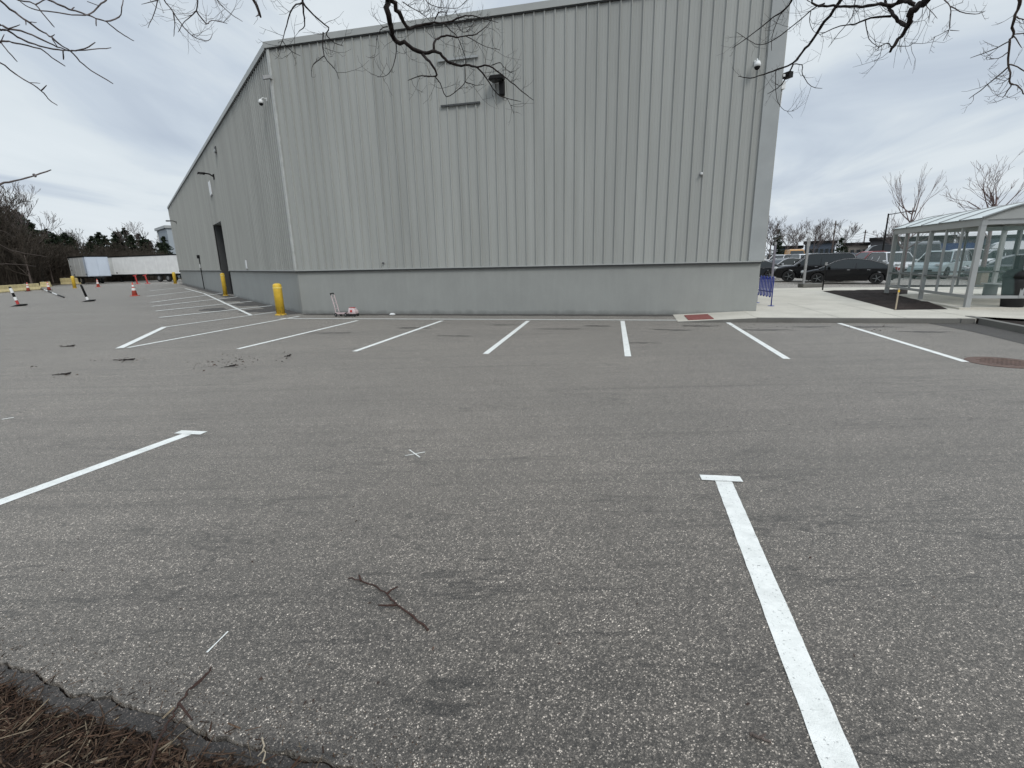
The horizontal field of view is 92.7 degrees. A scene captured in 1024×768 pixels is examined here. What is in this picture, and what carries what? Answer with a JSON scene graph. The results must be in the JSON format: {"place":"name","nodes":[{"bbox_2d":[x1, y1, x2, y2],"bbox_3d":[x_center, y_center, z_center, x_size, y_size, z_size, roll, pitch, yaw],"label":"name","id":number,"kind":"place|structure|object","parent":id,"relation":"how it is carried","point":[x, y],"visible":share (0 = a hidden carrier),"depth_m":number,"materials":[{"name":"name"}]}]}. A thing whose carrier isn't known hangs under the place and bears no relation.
{"place":"outdoors","nodes":[
{"label":"outdoors","id":0,"kind":"place"},
{"bbox_2d":[347,307,358,316],"bbox_3d":[-5.488,-2.491,16.846,0.314,0.302,0.265,2,14,13],"label":"tool caddy","id":1,"kind":"object","parent":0,"point":[352,311],"visible":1,"depth_m":16.75,"materials":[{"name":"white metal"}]},
{"bbox_2d":[167,0,789,314],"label":"warehouse","id":2,"kind":"structure","parent":0,"point":[579,184],"depth_m":15.23,"materials":[{"name":"paint"}]},
{"bbox_2d":[488,74,504,95],"bbox_3d":[-0.444,-8.881,14.491,0.443,0.499,0.400,2,14,13],"label":"floodlight","id":3,"kind":"object","parent":2,"relation":"attached to","point":[499,78],"visible":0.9,"depth_m":14.47,"materials":[{"name":"black metal"}]},
{"bbox_2d":[0,257,1023,767],"bbox_3d":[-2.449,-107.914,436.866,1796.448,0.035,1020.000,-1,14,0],"label":"asphalt","id":4,"kind":"structure","parent":0,"point":[526,509],"depth_m":3.22,"materials":[{"name":"asphalt"}]},
{"bbox_2d":[0,283,40,292],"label":"concrete barrier","id":5,"kind":"object","parent":4,"relation":"on","point":[18,287],"visible":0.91,"depth_m":46.51,"materials":[{"name":"concrete"}]},
{"bbox_2d":[60,277,80,284],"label":"concrete barrier","id":6,"kind":"object","parent":4,"relation":"on","point":[64,280],"visible":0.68,"depth_m":67.11,"materials":[{"name":"concrete"}]},
{"bbox_2d":[67,256,110,283],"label":"semi trailer","id":7,"kind":"object","parent":4,"relation":"on","point":[83,267],"visible":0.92,"depth_m":65.81,"materials":[{"name":"white metal"}]},
{"bbox_2d":[0,434,190,504],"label":"parking line","id":8,"kind":"object","parent":4,"relation":"on","point":[68,477],"visible":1,"depth_m":4.33,"materials":[{"name":"paint"}]},
{"bbox_2d":[117,327,165,347],"bbox_3d":[-9.777,-1.286,13.022,0.163,0.001,4.421,-7,15,-23],"label":"parking line","id":9,"kind":"object","parent":4,"relation":"on","point":[139,338],"visible":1,"depth_m":12.54,"materials":[{"name":"paint"}]},
{"bbox_2d":[107,254,181,281],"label":"semi trailer","id":10,"kind":"object","parent":4,"relation":"on","point":[160,266],"visible":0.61,"depth_m":69.87,"materials":[{"name":"white metal"}]},
{"bbox_2d":[0,665,330,767],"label":"asphalt edge","id":11,"kind":"object","parent":4,"relation":"attached to","point":[131,717],"visible":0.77,"depth_m":1.93,"materials":[{"name":"asphalt"}]},
{"bbox_2d":[147,666,211,767],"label":"fallen stick","id":12,"kind":"object","parent":4,"relation":"on","point":[182,708],"visible":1,"depth_m":1.93,"materials":[{"name":"wood"}]},
{"bbox_2d":[176,430,206,433],"bbox_3d":[-3.466,0.521,5.266,0.324,0.001,0.102,1,14,10],"label":"line end cap","id":13,"kind":"object","parent":4,"relation":"on","point":[189,432],"visible":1,"depth_m":5.26,"materials":[{"name":"paint"}]},
{"bbox_2d":[126,316,298,347],"bbox_3d":[-8.143,-1.614,14.188,0.113,0.001,6.440,1,14,11],"label":"parking line","id":14,"kind":"object","parent":4,"relation":"on","point":[208,332],"visible":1,"depth_m":13.23,"materials":[{"name":"paint"}]},
{"bbox_2d":[181,284,301,314],"bbox_3d":[-23.831,-7.265,38.110,0.680,0.001,51.821,-12,17,-36],"label":"wall gutter","id":15,"kind":"object","parent":4,"relation":"on","point":[267,307],"depth_m":24.66,"materials":[{"name":"concrete"}]},
{"bbox_2d":[220,273,227,295],"bbox_3d":[-18.310,-6.330,31.009,0.324,1.412,0.324,-1,14,0],"label":"bollard","id":16,"kind":"object","parent":15,"relation":"on","point":[223,281],"visible":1,"depth_m":30.93,"materials":[{"name":"yellow plastic"}]},
{"bbox_2d":[272,283,286,315],"bbox_3d":[-8.485,-3.084,17.759,0.405,1.141,0.405,-1,14,0],"label":"bollard","id":17,"kind":"object","parent":4,"relation":"on","point":[278,299],"visible":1,"depth_m":17.66,"materials":[{"name":"yellow plastic"}]},
{"bbox_2d":[0,603,570,767],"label":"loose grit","id":18,"kind":"object","parent":4,"relation":"on","point":[239,710],"visible":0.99,"depth_m":1.95,"materials":[{"name":"gravel"}]},
{"bbox_2d":[237,320,358,348],"bbox_3d":[-5.446,-1.395,13.087,0.118,0.001,5.171,2,14,12],"label":"parking line","id":19,"kind":"object","parent":4,"relation":"on","point":[294,335],"visible":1,"depth_m":12.48,"materials":[{"name":"paint"}]},
{"bbox_2d":[348,574,428,630],"bbox_3d":[-0.649,1.123,2.561,0.152,0.038,0.655,-14,19,-41],"label":"fallen stick","id":20,"kind":"object","parent":4,"relation":"on","point":[403,609],"visible":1,"depth_m":2.51,"materials":[{"name":"wood"}]},
{"bbox_2d":[354,321,440,350],"bbox_3d":[-2.688,-1.306,12.487,0.118,0.001,5.241,2,14,12],"label":"parking line","id":21,"kind":"object","parent":4,"relation":"on","point":[395,336],"visible":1,"depth_m":11.76,"materials":[{"name":"paint"}]},
{"bbox_2d":[279,318,589,319],"bbox_3d":[-1.590,-2.022,15.221,12.998,0.001,0.123,2,14,13],"label":"stall base line","id":22,"kind":"object","parent":4,"relation":"on","point":[482,319],"visible":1,"depth_m":14.90,"materials":[{"name":"paint"}]},
{"bbox_2d":[302,314,672,315],"bbox_3d":[-1.137,-2.316,16.358,13.400,0.001,0.496,2,14,13],"label":"wall gutter","id":23,"kind":"object","parent":4,"relation":"on","point":[512,314],"depth_m":16.05,"materials":[{"name":"concrete"}]},
{"bbox_2d":[13,316,965,720],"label":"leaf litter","id":24,"kind":"object","parent":4,"relation":"on","point":[355,520],"visible":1,"depth_m":2.93,"materials":[{"name":"plant"}]},
{"bbox_2d":[483,321,528,353],"bbox_3d":[-0.019,-1.225,11.921,0.118,0.001,5.280,1,14,11],"label":"parking line","id":25,"kind":"object","parent":4,"relation":"on","point":[492,348],"visible":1,"depth_m":11.09,"materials":[{"name":"paint"}]},
{"bbox_2d":[621,321,630,355],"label":"parking line","id":26,"kind":"object","parent":4,"relation":"on","point":[627,352],"visible":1,"depth_m":10.57,"materials":[{"name":"paint"}]},
{"bbox_2d":[678,318,756,322],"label":"curb","id":27,"kind":"structure","parent":4,"relation":"on","point":[742,320],"depth_m":13.10,"materials":[{"name":"concrete"}]},
{"bbox_2d":[700,475,742,481],"bbox_3d":[1.666,0.750,3.892,0.310,0.001,0.101,1,14,10],"label":"line end cap","id":28,"kind":"object","parent":4,"relation":"on","point":[721,478],"visible":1,"depth_m":3.89,"materials":[{"name":"paint"}]},
{"bbox_2d":[726,322,789,358],"bbox_3d":[5.247,-1.041,10.714,0.118,0.001,5.034,2,14,13],"label":"parking line","id":29,"kind":"object","parent":4,"relation":"on","point":[778,353],"visible":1,"depth_m":9.95,"materials":[{"name":"paint"}]},
{"bbox_2d":[715,480,858,767],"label":"parking line","id":30,"kind":"object","parent":4,"relation":"on","point":[832,747],"visible":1,"depth_m":2.18,"materials":[{"name":"paint"}]},
{"bbox_2d":[757,318,974,323],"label":"curb","id":31,"kind":"structure","parent":4,"relation":"on","point":[871,320],"depth_m":12.38,"materials":[{"name":"concrete"}]},
{"bbox_2d":[838,323,968,361],"bbox_3d":[7.814,-0.956,10.145,0.118,0.001,4.958,2,14,13],"label":"parking line","id":32,"kind":"object","parent":4,"relation":"on","point":[945,355],"visible":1,"depth_m":9.32,"materials":[{"name":"paint"}]},
{"bbox_2d":[929,323,1023,343],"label":"asphalt patch","id":33,"kind":"object","parent":4,"relation":"on","point":[1013,336],"visible":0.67,"depth_m":10.72,"materials":[{"name":"asphalt"}]},
{"bbox_2d":[964,357,1023,368],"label":"manhole cover","id":34,"kind":"object","parent":4,"relation":"on","point":[1003,362],"visible":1,"depth_m":7.70,"materials":[{"name":"metal"}]},
{"bbox_2d":[966,316,1023,332],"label":"curb","id":35,"kind":"structure","parent":4,"relation":"on","point":[1002,325],"depth_m":11.07,"materials":[{"name":"concrete"}]},
{"bbox_2d":[976,317,1023,324],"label":"planting bed","id":36,"kind":"object","parent":4,"relation":"on","point":[1018,321],"visible":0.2,"depth_m":11.46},
{"bbox_2d":[0,0,1023,256],"label":"sky","id":37,"kind":"structure","parent":0,"point":[117,153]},
{"bbox_2d":[673,311,755,320],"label":"sidewalk ramp","id":38,"kind":"structure","parent":0,"point":[724,315],"depth_m":13.97,"materials":[{"name":"concrete"}]},
{"bbox_2d":[684,314,713,319],"bbox_3d":[5.361,-1.922,14.040,0.661,0.066,1.139,2,14,13],"label":"tactile pad","id":39,"kind":"object","parent":38,"relation":"on","point":[698,317],"visible":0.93,"depth_m":13.94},
{"bbox_2d":[758,275,1001,287],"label":"car park","id":40,"kind":"structure","parent":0,"point":[781,283],"depth_m":29.05,"materials":[{"name":"asphalt"}]},
{"bbox_2d":[759,260,779,278],"bbox_3d":[17.847,-8.705,37.021,4.760,1.475,2.120,3,15,15],"label":"parked car","id":41,"kind":"object","parent":40,"relation":"on","point":[765,268],"visible":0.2,"depth_m":35.91,"materials":[{"name":"paint"}]},
{"bbox_2d":[765,229,784,255],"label":"pine tree","id":42,"kind":"object","parent":40,"relation":"on","point":[779,245],"visible":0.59,"depth_m":76.43,"materials":[{"name":"green plant"}]},
{"bbox_2d":[766,215,792,259],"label":"bare tree","id":43,"kind":"object","parent":40,"relation":"on","point":[771,241],"visible":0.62,"depth_m":67.83,"materials":[{"name":"plant"}]},
{"bbox_2d":[769,258,798,270],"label":"parked car","id":44,"kind":"object","parent":40,"relation":"on","point":[784,261],"visible":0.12,"depth_m":41.92,"materials":[{"name":"silver paint"}]},
{"bbox_2d":[775,226,806,248],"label":"bare tree","id":45,"kind":"object","parent":40,"relation":"on","point":[790,238],"visible":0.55,"depth_m":92.88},
{"bbox_2d":[784,249,804,254],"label":"parked van","id":46,"kind":"object","parent":40,"relation":"on","point":[794,251],"visible":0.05,"depth_m":69.69,"materials":[{"name":"yellow paint"}]},
{"bbox_2d":[783,218,817,248],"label":"bare tree","id":47,"kind":"object","parent":40,"relation":"on","point":[793,239],"visible":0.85,"depth_m":87.95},
{"bbox_2d":[773,252,856,281],"bbox_3d":[19.715,-7.605,31.833,4.760,1.786,2.200,5,16,25],"label":"parked suv","id":48,"kind":"object","parent":40,"relation":"on","point":[815,261],"visible":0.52,"depth_m":31.18,"materials":[{"name":"black paint"}]},
{"bbox_2d":[799,217,833,252],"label":"bare tree","id":49,"kind":"object","parent":40,"relation":"on","point":[820,237],"visible":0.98,"depth_m":81.92,"materials":[{"name":"plant"}]},
{"bbox_2d":[803,240,837,253],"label":"distant building","id":50,"kind":"structure","parent":40,"relation":"on","point":[825,247],"depth_m":90.33,"materials":[{"name":"stone"}]},
{"bbox_2d":[806,221,847,242],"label":"bare tree","id":51,"kind":"object","parent":40,"relation":"on","point":[829,232],"visible":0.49,"depth_m":91.99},
{"bbox_2d":[833,237,848,252],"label":"pine tree","id":52,"kind":"object","parent":40,"relation":"on","point":[841,249],"visible":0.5,"depth_m":78.85,"materials":[{"name":"green plant"}]},
{"bbox_2d":[824,220,862,249],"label":"bare tree","id":53,"kind":"object","parent":40,"relation":"on","point":[855,229],"visible":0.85,"depth_m":79.58,"materials":[{"name":"plant"}]},
{"bbox_2d":[800,258,899,283],"bbox_3d":[19.784,-6.673,28.756,4.760,1.475,2.120,8,17,32],"label":"parked car","id":54,"kind":"object","parent":40,"relation":"on","point":[853,269],"visible":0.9,"depth_m":27.94,"materials":[{"name":"black paint"}]},
{"bbox_2d":[842,242,870,252],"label":"distant building","id":55,"kind":"structure","parent":40,"relation":"on","point":[858,248],"depth_m":93.86,"materials":[{"name":"black metal"}]},
{"bbox_2d":[856,251,886,258],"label":"pickup truck","id":56,"kind":"object","parent":40,"relation":"on","point":[864,254],"visible":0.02,"depth_m":40.71,"materials":[{"name":"red paint"}]},
{"bbox_2d":[866,244,899,251],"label":"parked van","id":57,"kind":"object","parent":40,"relation":"on","point":[887,248],"visible":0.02,"depth_m":50.63,"materials":[{"name":"paint"}]},
{"bbox_2d":[869,237,901,245],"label":"distant building","id":58,"kind":"structure","parent":40,"relation":"on","point":[876,241],"depth_m":82.47,"materials":[{"name":"black metal"}]},
{"bbox_2d":[872,224,903,244],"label":"bare tree","id":59,"kind":"object","parent":40,"relation":"on","point":[888,235],"visible":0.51,"depth_m":69.48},
{"bbox_2d":[866,251,915,272],"bbox_3d":[28.383,-8.944,36.382,2.200,1.786,4.760,2,14,12],"label":"parked suv","id":60,"kind":"object","parent":40,"relation":"on","point":[884,257],"visible":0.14,"depth_m":35.61,"materials":[{"name":"white paint"}]},
{"bbox_2d":[884,166,944,277],"bbox_3d":[27.327,-10.935,33.075,4.191,7.482,2.781,3,15,15],"label":"bare tree","id":61,"kind":"object","parent":40,"relation":"on","point":[899,236],"visible":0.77,"depth_m":32.98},
{"bbox_2d":[899,241,941,259],"bbox_3d":[32.074,-9.915,38.389,2.300,2.528,5.610,6,16,28],"label":"parked van","id":62,"kind":"object","parent":40,"relation":"on","point":[922,248],"visible":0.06,"depth_m":37.06,"materials":[{"name":"grey paint"}]},
{"bbox_2d":[901,235,957,243],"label":"distant building","id":63,"kind":"structure","parent":40,"relation":"on","point":[940,238],"depth_m":79.35,"materials":[{"name":"black metal"}]},
{"bbox_2d":[907,250,972,278],"bbox_3d":[28.554,-7.977,32.516,4.760,1.786,2.200,-9,16,-28],"label":"parked suv","id":64,"kind":"object","parent":40,"relation":"on","point":[949,260],"visible":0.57,"depth_m":31.74,"materials":[{"name":"white paint"}]},
{"bbox_2d":[941,243,974,249],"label":"parked van","id":65,"kind":"object","parent":40,"relation":"on","point":[950,246],"visible":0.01,"depth_m":50.24,"materials":[{"name":"blue paint"}]},
{"bbox_2d":[948,232,975,242],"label":"bare tree","id":66,"kind":"object","parent":40,"relation":"on","point":[958,237],"visible":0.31,"depth_m":60.96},
{"bbox_2d":[939,151,1023,270],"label":"bare tree","id":67,"kind":"object","parent":40,"relation":"on","point":[987,247],"visible":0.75,"depth_m":27.56,"materials":[{"name":"plant"}]},
{"bbox_2d":[969,266,1012,282],"bbox_3d":[26.348,-6.016,26.880,1.803,0.940,1.291,12,19,42],"label":"hedge","id":68,"kind":"object","parent":40,"relation":"on","point":[985,268],"visible":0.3,"depth_m":26.59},
{"bbox_2d":[961,254,1023,277],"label":"parked car","id":69,"kind":"object","parent":40,"relation":"on","point":[1007,260],"visible":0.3,"depth_m":28.60,"materials":[{"name":"grey paint"}]},
{"bbox_2d":[988,249,1023,258],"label":"parked suv","id":70,"kind":"object","parent":40,"relation":"on","point":[992,253],"visible":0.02,"depth_m":35.52,"materials":[{"name":"silver paint"}]},
{"bbox_2d":[989,241,1023,249],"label":"parked van","id":71,"kind":"object","parent":40,"relation":"on","point":[1009,244],"depth_m":46.11,"materials":[{"name":"white paint"}]},
{"bbox_2d":[743,287,1023,323],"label":"sidewalk","id":72,"kind":"structure","parent":0,"point":[819,300],"depth_m":14.74,"materials":[{"name":"concrete"}]},
{"bbox_2d":[757,275,774,305],"bbox_3d":[8.520,-3.162,16.437,0.200,0.948,1.450,0,14,6],"label":"bike rack","id":73,"kind":"object","parent":72,"relation":"on","point":[762,285],"visible":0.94,"depth_m":16.28,"materials":[{"name":"metal"}]},
{"bbox_2d":[770,242,776,289],"bbox_3d":[12.000,-5.391,22.428,0.100,2.199,0.062,-1,14,0],"label":"sign post","id":74,"kind":"object","parent":72,"relation":"on","point":[773,260],"visible":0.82,"depth_m":22.35,"materials":[{"name":"metal"}]},
{"bbox_2d":[798,238,822,287],"bbox_3d":[15.003,-6.039,24.324,1.100,2.399,0.400,-3,14,-8],"label":"sign post","id":75,"kind":"object","parent":72,"relation":"on","point":[803,284],"visible":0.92,"depth_m":24.37,"materials":[{"name":"metal"}]},
{"bbox_2d":[824,289,945,309],"bbox_3d":[13.530,-3.339,18.435,3.218,0.096,10.350,8,17,32],"label":"planting bed","id":76,"kind":"object","parent":72,"relation":"on","point":[880,298],"visible":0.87,"depth_m":16.74,"materials":[{"name":"soil"}]},
{"bbox_2d":[899,293,1023,309],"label":"shelter pad","id":77,"kind":"object","parent":72,"relation":"on","point":[958,302],"visible":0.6,"depth_m":15.30,"materials":[{"name":"concrete"}]},
{"bbox_2d":[884,202,1023,306],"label":"bus shelter","id":78,"kind":"object","parent":77,"relation":"on","point":[1004,219],"visible":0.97,"depth_m":15.84,"materials":[{"name":"metal"}]},
{"bbox_2d":[980,283,1001,294],"bbox_3d":[16.448,-2.893,15.622,0.425,0.475,4.249,3,15,17],"label":"bench","id":79,"kind":"object","parent":77,"relation":"on","point":[990,288],"visible":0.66,"depth_m":17.36,"materials":[{"name":"metal"}]},
{"bbox_2d":[1000,255,1023,307],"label":"litter bin","id":80,"kind":"object","parent":77,"relation":"on","point":[1013,281],"visible":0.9,"depth_m":13.52,"materials":[{"name":"black plastic"}]},
{"bbox_2d":[975,272,989,287],"bbox_3d":[20.428,-4.560,21.261,0.400,0.685,0.400,-1,14,0],"label":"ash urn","id":81,"kind":"object","parent":72,"relation":"on","point":[982,277],"visible":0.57,"depth_m":21.11,"materials":[{"name":"beige rubber"}]},
{"bbox_2d":[957,234,1023,248],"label":"distant building","id":82,"kind":"structure","parent":0,"point":[996,238],"depth_m":77.75,"materials":[{"name":"stone"}]},
{"label":"forest floor","id":83,"kind":"structure","parent":0,"visible":0},
{"bbox_2d":[0,194,25,238],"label":"bare tree","id":84,"kind":"object","parent":83,"relation":"on","point":[3,207],"visible":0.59,"depth_m":55.56,"materials":[{"name":"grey plant"}]},
{"bbox_2d":[0,185,27,255],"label":"bare tree","id":85,"kind":"object","parent":83,"relation":"on","point":[5,213],"visible":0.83,"depth_m":53.49,"materials":[{"name":"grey plant"}]},
{"bbox_2d":[0,227,40,283],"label":"bare tree","id":86,"kind":"object","parent":83,"relation":"on","point":[21,242],"visible":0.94,"depth_m":54.44,"materials":[{"name":"brown plant"}]},
{"bbox_2d":[0,212,40,279],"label":"bare tree","id":87,"kind":"object","parent":83,"relation":"on","point":[12,234],"visible":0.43,"depth_m":56.75,"materials":[{"name":"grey plant"}]},
{"bbox_2d":[1,206,41,260],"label":"bare tree","id":88,"kind":"object","parent":83,"relation":"on","point":[10,214],"visible":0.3,"depth_m":57.67,"materials":[{"name":"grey plant"}]},
{"bbox_2d":[0,225,52,281],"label":"bare tree","id":89,"kind":"object","parent":83,"relation":"on","point":[36,243],"visible":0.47,"depth_m":58.05,"materials":[{"name":"brown plant"}]},
{"bbox_2d":[0,180,61,241],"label":"bare tree","id":90,"kind":"object","parent":83,"relation":"on","point":[17,206],"visible":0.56,"depth_m":68.20,"materials":[{"name":"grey plant"}]},
{"bbox_2d":[23,220,50,252],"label":"pine tree","id":91,"kind":"object","parent":83,"relation":"on","point":[31,225],"visible":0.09,"depth_m":79.86,"materials":[{"name":"green plant"}]},
{"bbox_2d":[26,231,63,263],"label":"bare tree","id":92,"kind":"object","parent":83,"relation":"on","point":[49,254],"visible":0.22,"depth_m":63.95,"materials":[{"name":"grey plant"}]},
{"bbox_2d":[33,243,71,283],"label":"bare tree","id":93,"kind":"object","parent":83,"relation":"on","point":[57,247],"visible":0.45,"depth_m":71.70,"materials":[{"name":"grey plant"}]},
{"bbox_2d":[41,232,64,254],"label":"pine tree","id":94,"kind":"object","parent":83,"relation":"on","point":[52,236],"visible":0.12,"depth_m":82.70,"materials":[{"name":"green plant"}]},
{"bbox_2d":[55,228,98,246],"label":"bare tree","id":95,"kind":"object","parent":83,"relation":"on","point":[73,236],"visible":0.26,"depth_m":93.47,"materials":[{"name":"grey plant"}]},
{"bbox_2d":[0,246,171,284],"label":"woodland brush","id":96,"kind":"object","parent":83,"relation":"on","point":[36,271],"visible":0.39,"depth_m":65.93,"materials":[{"name":"plant"}]},
{"bbox_2d":[92,232,104,249],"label":"pine tree","id":97,"kind":"object","parent":83,"relation":"on","point":[97,235],"visible":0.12,"depth_m":90.40,"materials":[{"name":"green plant"}]},
{"bbox_2d":[93,239,145,255],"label":"bare tree","id":98,"kind":"object","parent":83,"relation":"on","point":[117,245],"visible":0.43,"depth_m":85.19,"materials":[{"name":"grey plant"}]},
{"bbox_2d":[107,221,152,247],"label":"bare tree","id":99,"kind":"object","parent":83,"relation":"on","point":[128,233],"visible":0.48,"depth_m":96.24,"materials":[{"name":"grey plant"}]},
{"bbox_2d":[123,234,139,253],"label":"pine tree","id":100,"kind":"object","parent":83,"relation":"on","point":[132,240],"visible":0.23,"depth_m":89.76,"materials":[{"name":"green plant"}]},
{"bbox_2d":[124,245,156,255],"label":"bare tree","id":101,"kind":"object","parent":83,"relation":"on","point":[150,246],"visible":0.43,"depth_m":86.16,"materials":[{"name":"grey plant"}]},
{"bbox_2d":[139,236,154,253],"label":"pine tree","id":102,"kind":"object","parent":83,"relation":"on","point":[142,241],"visible":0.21,"depth_m":93.88,"materials":[{"name":"green plant"}]},
{"bbox_2d":[154,225,179,277],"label":"distant building","id":103,"kind":"structure","parent":83,"relation":"on","point":[165,231],"depth_m":96.24,"materials":[{"name":"metal"}]},
{"bbox_2d":[158,236,177,275],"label":"pine tree","id":104,"kind":"object","parent":83,"relation":"on","point":[164,240],"visible":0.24,"depth_m":92.75,"materials":[{"name":"green plant"}]},
{"label":"ground","id":105,"kind":"structure","parent":0,"visible":0},
{"bbox_2d":[0,0,133,265],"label":"overhanging tree","id":106,"kind":"object","parent":105,"relation":"on","point":[53,39],"visible":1,"depth_m":1.99,"materials":[{"name":"brown plant"}]},
{"bbox_2d":[0,653,358,767],"bbox_3d":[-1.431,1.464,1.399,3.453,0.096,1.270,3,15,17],"label":"wood mulch","id":107,"kind":"object","parent":105,"relation":"on","point":[48,763],"visible":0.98,"depth_m":1.85,"materials":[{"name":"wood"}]},
{"bbox_2d":[143,0,533,121],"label":"overhanging tree","id":108,"kind":"object","parent":105,"relation":"on","point":[386,6],"visible":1,"depth_m":2.88,"materials":[{"name":"brown plant"}]},
{"bbox_2d":[717,0,1023,116],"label":"overhanging tree","id":109,"kind":"object","parent":105,"relation":"on","point":[915,8],"visible":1,"depth_m":2.72,"materials":[{"name":"brown plant"}]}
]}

